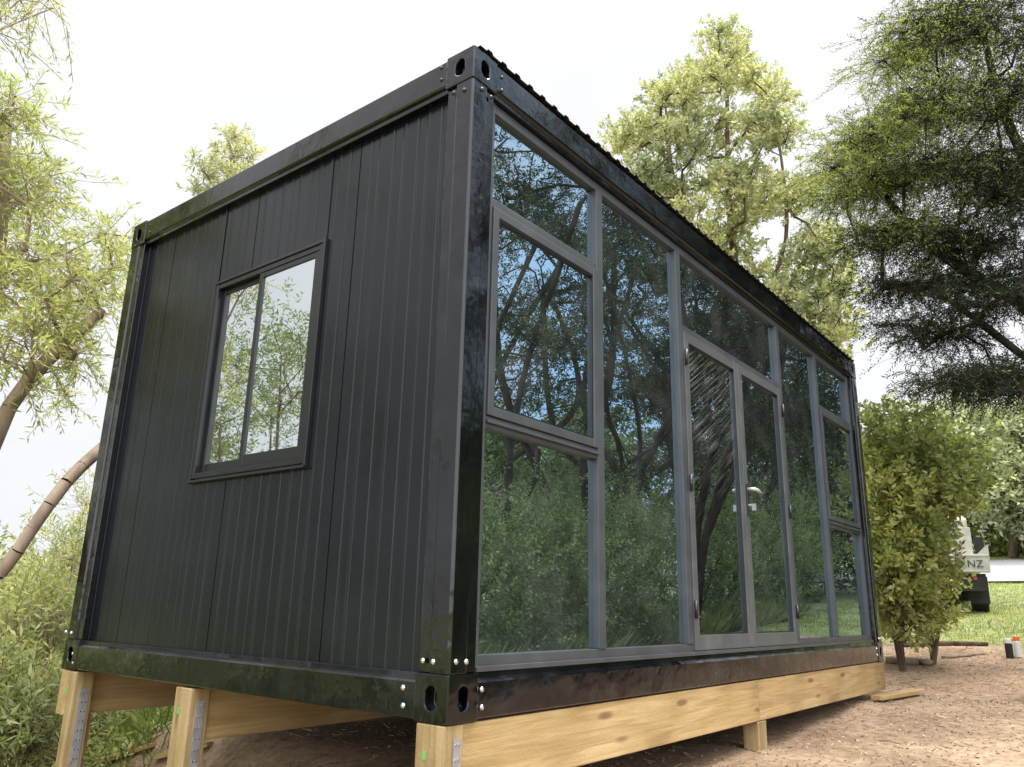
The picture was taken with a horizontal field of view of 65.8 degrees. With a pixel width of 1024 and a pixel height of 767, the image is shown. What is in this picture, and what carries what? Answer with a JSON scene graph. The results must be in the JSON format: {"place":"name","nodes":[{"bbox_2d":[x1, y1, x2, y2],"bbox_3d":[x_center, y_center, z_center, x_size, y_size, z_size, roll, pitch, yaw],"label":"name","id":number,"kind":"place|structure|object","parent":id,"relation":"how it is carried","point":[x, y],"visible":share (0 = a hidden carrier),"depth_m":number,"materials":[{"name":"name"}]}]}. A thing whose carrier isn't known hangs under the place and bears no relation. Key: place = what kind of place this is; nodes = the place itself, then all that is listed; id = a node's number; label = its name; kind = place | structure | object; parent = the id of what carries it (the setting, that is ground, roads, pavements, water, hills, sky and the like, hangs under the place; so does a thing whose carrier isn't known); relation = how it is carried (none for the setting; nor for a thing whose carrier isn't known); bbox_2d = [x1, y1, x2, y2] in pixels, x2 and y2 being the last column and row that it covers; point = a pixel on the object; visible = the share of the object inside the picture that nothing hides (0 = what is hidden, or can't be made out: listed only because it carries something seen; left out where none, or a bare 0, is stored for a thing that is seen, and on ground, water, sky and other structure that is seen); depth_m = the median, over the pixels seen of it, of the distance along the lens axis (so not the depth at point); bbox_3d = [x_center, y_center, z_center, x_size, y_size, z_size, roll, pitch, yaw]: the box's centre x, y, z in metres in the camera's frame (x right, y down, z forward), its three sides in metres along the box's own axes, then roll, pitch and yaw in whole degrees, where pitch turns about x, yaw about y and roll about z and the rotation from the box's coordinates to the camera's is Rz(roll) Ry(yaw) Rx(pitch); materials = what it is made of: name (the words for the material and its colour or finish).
{"place":"outdoors","nodes":[
{"label":"outdoors","id":0,"kind":"place"},
{"bbox_2d":[0,0,1023,560],"label":"sky","id":1,"kind":"structure","parent":0,"point":[153,79],"materials":[{"name":"white"}]},
{"bbox_2d":[3,555,1023,766],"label":"ground","id":2,"kind":"structure","parent":0,"point":[256,756],"depth_m":5.43,"materials":[{"name":"brown soil"}]},
{"bbox_2d":[0,532,32,630],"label":"background tree","id":3,"kind":"object","parent":2,"relation":"on","point":[2,539],"visible":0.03,"depth_m":20.46,"materials":[{"name":"green plant"}]},
{"bbox_2d":[0,524,70,582],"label":"background tree","id":4,"kind":"object","parent":2,"relation":"on","point":[34,540],"visible":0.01,"depth_m":24.32,"materials":[{"name":"green plant"}]},
{"bbox_2d":[0,0,76,90],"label":"wattle tree","id":5,"kind":"object","parent":2,"relation":"on","point":[3,11],"visible":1,"depth_m":4.38,"materials":[{"name":"green plant"}]},
{"bbox_2d":[0,520,84,639],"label":"background tree","id":6,"kind":"object","parent":2,"relation":"on","point":[26,560],"visible":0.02,"depth_m":21.79,"materials":[{"name":"green plant"}]},
{"bbox_2d":[0,450,94,665],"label":"leafy bush","id":7,"kind":"object","parent":2,"relation":"on","point":[82,513],"visible":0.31,"depth_m":9.15,"materials":[{"name":"green plant"}]},
{"bbox_2d":[0,514,99,763],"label":"leafy bush","id":8,"kind":"object","parent":2,"relation":"on","point":[58,601],"visible":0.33,"depth_m":6.87,"materials":[{"name":"green plant"}]},
{"bbox_2d":[0,67,143,579],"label":"wattle tree","id":9,"kind":"object","parent":2,"relation":"on","point":[64,344],"visible":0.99,"depth_m":5.61,"materials":[{"name":"green plant"}]},
{"bbox_2d":[55,713,90,766],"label":"foundation post","id":10,"kind":"object","parent":2,"relation":"on","point":[86,737],"visible":0.2,"depth_m":4.63,"materials":[{"name":"brown wood"}]},
{"bbox_2d":[55,671,94,766],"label":"foundation post","id":11,"kind":"object","parent":2,"relation":"on","point":[75,718],"visible":0.97,"depth_m":4.52,"materials":[{"name":"brown wood"}]},
{"bbox_2d":[55,670,185,714],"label":"support beam","id":12,"kind":"structure","parent":11,"relation":"attached to","point":[110,692],"depth_m":4.81,"materials":[{"name":"brown wood"}]},
{"bbox_2d":[61,44,883,725],"bbox_3d":[0.416,0.730,6.381,3.156,2.897,5.956,-11,-20,37],"label":"container cabin","id":13,"kind":"object","parent":12,"relation":"on","point":[471,384],"visible":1,"depth_m":4.05,"materials":[{"name":"black metal"}]},
{"bbox_2d":[186,237,327,483],"bbox_3d":[-1.355,-0.094,4.226,1.023,1.196,0.073,-11,-20,37],"label":"side window","id":14,"kind":"structure","parent":13,"relation":"in","point":[255,410],"depth_m":4.20,"materials":[{"name":"clear glass"}]},
{"bbox_2d":[486,207,598,448],"bbox_3d":[0.160,-0.236,3.807,0.048,0.972,0.877,-11,-20,37],"label":"awning window","id":15,"kind":"structure","parent":13,"relation":"in","point":[542,359],"depth_m":3.77,"materials":[{"name":"clear glass"}]},
{"bbox_2d":[475,103,873,671],"bbox_3d":[1.581,0.521,5.493,0.085,2.532,5.619,-11,-20,37],"label":"front window frame","id":16,"kind":"structure","parent":13,"relation":"in","point":[585,551],"depth_m":4.31,"materials":[{"name":"grey metal"}]},
{"bbox_2d":[682,331,752,650],"bbox_3d":[1.312,0.688,5.069,0.071,1.922,0.854,-11,-20,37],"label":"door","id":17,"kind":"structure","parent":13,"relation":"in","point":[721,599],"depth_m":5.06,"materials":[{"name":"clear glass"}]},
{"bbox_2d":[737,364,799,646],"bbox_3d":[1.859,0.878,5.702,0.116,1.922,0.852,-11,-20,37],"label":"door","id":18,"kind":"structure","parent":13,"relation":"in","point":[774,610],"depth_m":5.72,"materials":[{"name":"clear glass"}]},
{"bbox_2d":[820,409,860,528],"bbox_3d":[3.009,0.806,7.286,0.048,0.972,0.922,-11,-20,37],"label":"awning window","id":19,"kind":"structure","parent":13,"relation":"in","point":[842,496],"depth_m":7.30,"materials":[{"name":"clear glass"}]},
{"bbox_2d":[0,568,160,766],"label":"leafy bush","id":20,"kind":"object","parent":2,"relation":"on","point":[22,703],"visible":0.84,"depth_m":5.00,"materials":[{"name":"green plant"}]},
{"bbox_2d":[6,650,172,764],"bbox_3d":[-2.959,3.115,7.093,3.322,1.659,2.410,6,-16,-17],"label":"leafy bush","id":21,"kind":"object","parent":2,"relation":"on","point":[123,723],"visible":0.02,"depth_m":6.50,"materials":[{"name":"green plant"}]},
{"bbox_2d":[47,706,173,766],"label":"undergrowth","id":22,"kind":"object","parent":2,"relation":"on","point":[157,719],"visible":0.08,"depth_m":5.74,"materials":[{"name":"green plant"}]},
{"bbox_2d":[97,742,157,763],"bbox_3d":[-2.743,2.641,5.641,0.565,0.030,0.080,-26,-26,23],"label":"timber board","id":23,"kind":"object","parent":2,"relation":"on","point":[151,745],"visible":0.46,"depth_m":5.56,"materials":[{"name":"brown wood"}]},
{"bbox_2d":[154,741,213,759],"bbox_3d":[-2.214,2.473,5.331,0.447,0.031,0.070,-20,-21,16],"label":"timber board","id":24,"kind":"object","parent":2,"relation":"on","point":[165,754],"visible":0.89,"depth_m":5.33,"materials":[{"name":"brown wood"}]},
{"bbox_2d":[166,686,209,766],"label":"foundation post","id":25,"kind":"object","parent":2,"relation":"on","point":[188,728],"visible":0.95,"depth_m":3.81,"materials":[{"name":"brown wood"}]},
{"bbox_2d":[205,689,392,739],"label":"support beam","id":26,"kind":"structure","parent":25,"relation":"attached to","point":[231,714],"depth_m":4.11,"materials":[{"name":"brown wood"}]},
{"bbox_2d":[175,122,268,195],"bbox_3d":[-3.287,0.376,8.556,1.415,7.405,1.350,7,-17,-19],"label":"young tree","id":27,"kind":"object","parent":2,"relation":"on","point":[231,168],"visible":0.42,"depth_m":9.20,"materials":[{"name":"green plant"}]},
{"bbox_2d":[415,722,462,766],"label":"foundation post","id":28,"kind":"object","parent":2,"relation":"on","point":[437,745],"visible":0.91,"depth_m":2.85,"materials":[{"name":"brown wood"}]},
{"bbox_2d":[461,680,759,766],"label":"support beam","id":29,"kind":"structure","parent":28,"relation":"attached to","point":[577,735],"depth_m":3.62,"materials":[{"name":"brown wood"}]},
{"bbox_2d":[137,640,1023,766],"bbox_3d":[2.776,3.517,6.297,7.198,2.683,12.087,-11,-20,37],"label":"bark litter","id":30,"kind":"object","parent":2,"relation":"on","point":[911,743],"visible":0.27,"depth_m":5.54,"materials":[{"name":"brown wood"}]},
{"bbox_2d":[595,12,877,358],"bbox_3d":[3.760,-1.781,13.632,4.857,12.205,3.938,-3,-16,16],"label":"leafy tree","id":31,"kind":"object","parent":2,"relation":"on","point":[769,130],"visible":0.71,"depth_m":13.33,"materials":[{"name":"green plant"}]},
{"bbox_2d":[743,720,767,750],"bbox_3d":[1.531,2.337,4.958,0.100,0.417,0.140,-11,-20,37],"label":"foundation post","id":32,"kind":"object","parent":2,"relation":"on","point":[755,735],"visible":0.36,"depth_m":4.94,"materials":[{"name":"brown wood"}]},
{"bbox_2d":[751,661,885,720],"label":"support beam","id":33,"kind":"structure","parent":32,"relation":"on","point":[779,695],"depth_m":5.84,"materials":[{"name":"brown wood"}]},
{"bbox_2d":[871,689,923,700],"bbox_3d":[3.444,2.771,7.050,0.914,0.035,0.100,15,-21,-41],"label":"timber board","id":34,"kind":"object","parent":2,"relation":"on","point":[895,694],"visible":1,"depth_m":6.95,"materials":[{"name":"brown wood"}]},
{"bbox_2d":[773,0,1023,432],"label":"dark feathery tree","id":35,"kind":"object","parent":2,"relation":"on","point":[878,177],"visible":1,"depth_m":8.51,"materials":[{"name":"green plant"}]},
{"bbox_2d":[885,656,934,665],"bbox_3d":[4.690,3.276,9.325,0.522,0.094,0.142,-5,-17,22],"label":"log","id":36,"kind":"object","parent":2,"relation":"on","point":[911,661],"visible":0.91,"depth_m":9.28,"materials":[{"name":"brown wood"}]},
{"bbox_2d":[863,388,959,510],"bbox_3d":[19.457,4.867,39.512,7.989,10.329,7.282,-4,-17,19],"label":"background tree","id":37,"kind":"object","parent":2,"relation":"on","point":[906,411],"visible":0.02,"depth_m":39.09,"materials":[{"name":"green plant"}]},
{"bbox_2d":[858,389,980,670],"bbox_3d":[4.468,1.709,9.100,1.778,3.243,2.126,-11,-20,37],"label":"leafy bush","id":38,"kind":"object","parent":2,"relation":"on","point":[909,551],"visible":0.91,"depth_m":8.75,"materials":[{"name":"green plant"}]},
{"bbox_2d":[904,641,988,646],"bbox_3d":[5.899,3.580,10.826,1.089,0.123,0.095,-5,-17,23],"label":"log","id":39,"kind":"object","parent":2,"relation":"on","point":[956,643],"visible":0.67,"depth_m":10.75,"materials":[{"name":"brown wood"}]},
{"bbox_2d":[898,411,1000,664],"bbox_3d":[5.239,1.903,9.619,1.477,3.084,1.869,-11,-20,37],"label":"leafy bush","id":40,"kind":"object","parent":2,"relation":"on","point":[979,454],"visible":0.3,"depth_m":9.40,"materials":[{"name":"green plant"}]},
{"bbox_2d":[941,653,985,658],"bbox_3d":[5.567,3.349,9.734,0.737,0.070,0.098,8,-17,-24],"label":"stick","id":41,"kind":"object","parent":2,"relation":"on","point":[958,656],"visible":1,"depth_m":9.73,"materials":[{"name":"brown wood"}]},
{"bbox_2d":[945,517,990,611],"bbox_3d":[9.223,3.972,17.548,2.520,2.180,5.317,-6,-17,25],"label":"flatbed truck","id":42,"kind":"object","parent":2,"relation":"on","point":[978,596],"visible":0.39,"depth_m":15.05,"materials":[{"name":"beige paint"}]},
{"bbox_2d":[920,390,1016,540],"bbox_3d":[21.159,4.120,36.604,6.789,8.161,7.428,-11,-20,37],"label":"background tree","id":43,"kind":"object","parent":2,"relation":"on","point":[964,419],"visible":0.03,"depth_m":35.90,"materials":[{"name":"green plant"}]},
{"bbox_2d":[949,398,1023,557],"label":"background tree","id":44,"kind":"object","parent":2,"relation":"on","point":[1006,495],"visible":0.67,"depth_m":31.35,"materials":[{"name":"green plant"}]},
{"bbox_2d":[967,515,1023,556],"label":"background tree","id":45,"kind":"object","parent":2,"relation":"on","point":[998,547],"visible":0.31,"depth_m":34.26,"materials":[{"name":"green plant"}]},
{"bbox_2d":[991,397,1023,557],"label":"background tree","id":46,"kind":"object","parent":2,"relation":"on","point":[1017,520],"visible":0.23,"depth_m":31.38,"materials":[{"name":"green plant"}]},
{"bbox_2d":[1004,639,1013,657],"bbox_3d":[5.998,3.196,9.551,0.084,0.220,0.084,-11,-20,37],"label":"spray can","id":47,"kind":"object","parent":2,"relation":"on","point":[1008,649],"visible":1,"depth_m":9.52,"materials":[{"name":"black metal"}]},
{"bbox_2d":[1012,636,1022,656],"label":"spray can","id":48,"kind":"object","parent":2,"relation":"on","point":[1017,649],"visible":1,"depth_m":9.54,"materials":[{"name":"white plastic"}]},
{"bbox_2d":[881,582,1023,644],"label":"grass","id":49,"kind":"structure","parent":0,"point":[994,614],"depth_m":13.84,"materials":[{"name":"green plant"}]},
{"bbox_2d":[980,560,1023,580],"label":"road","id":50,"kind":"structure","parent":0,"point":[1006,570],"depth_m":24.93,"materials":[{"name":"white"}]}
]}

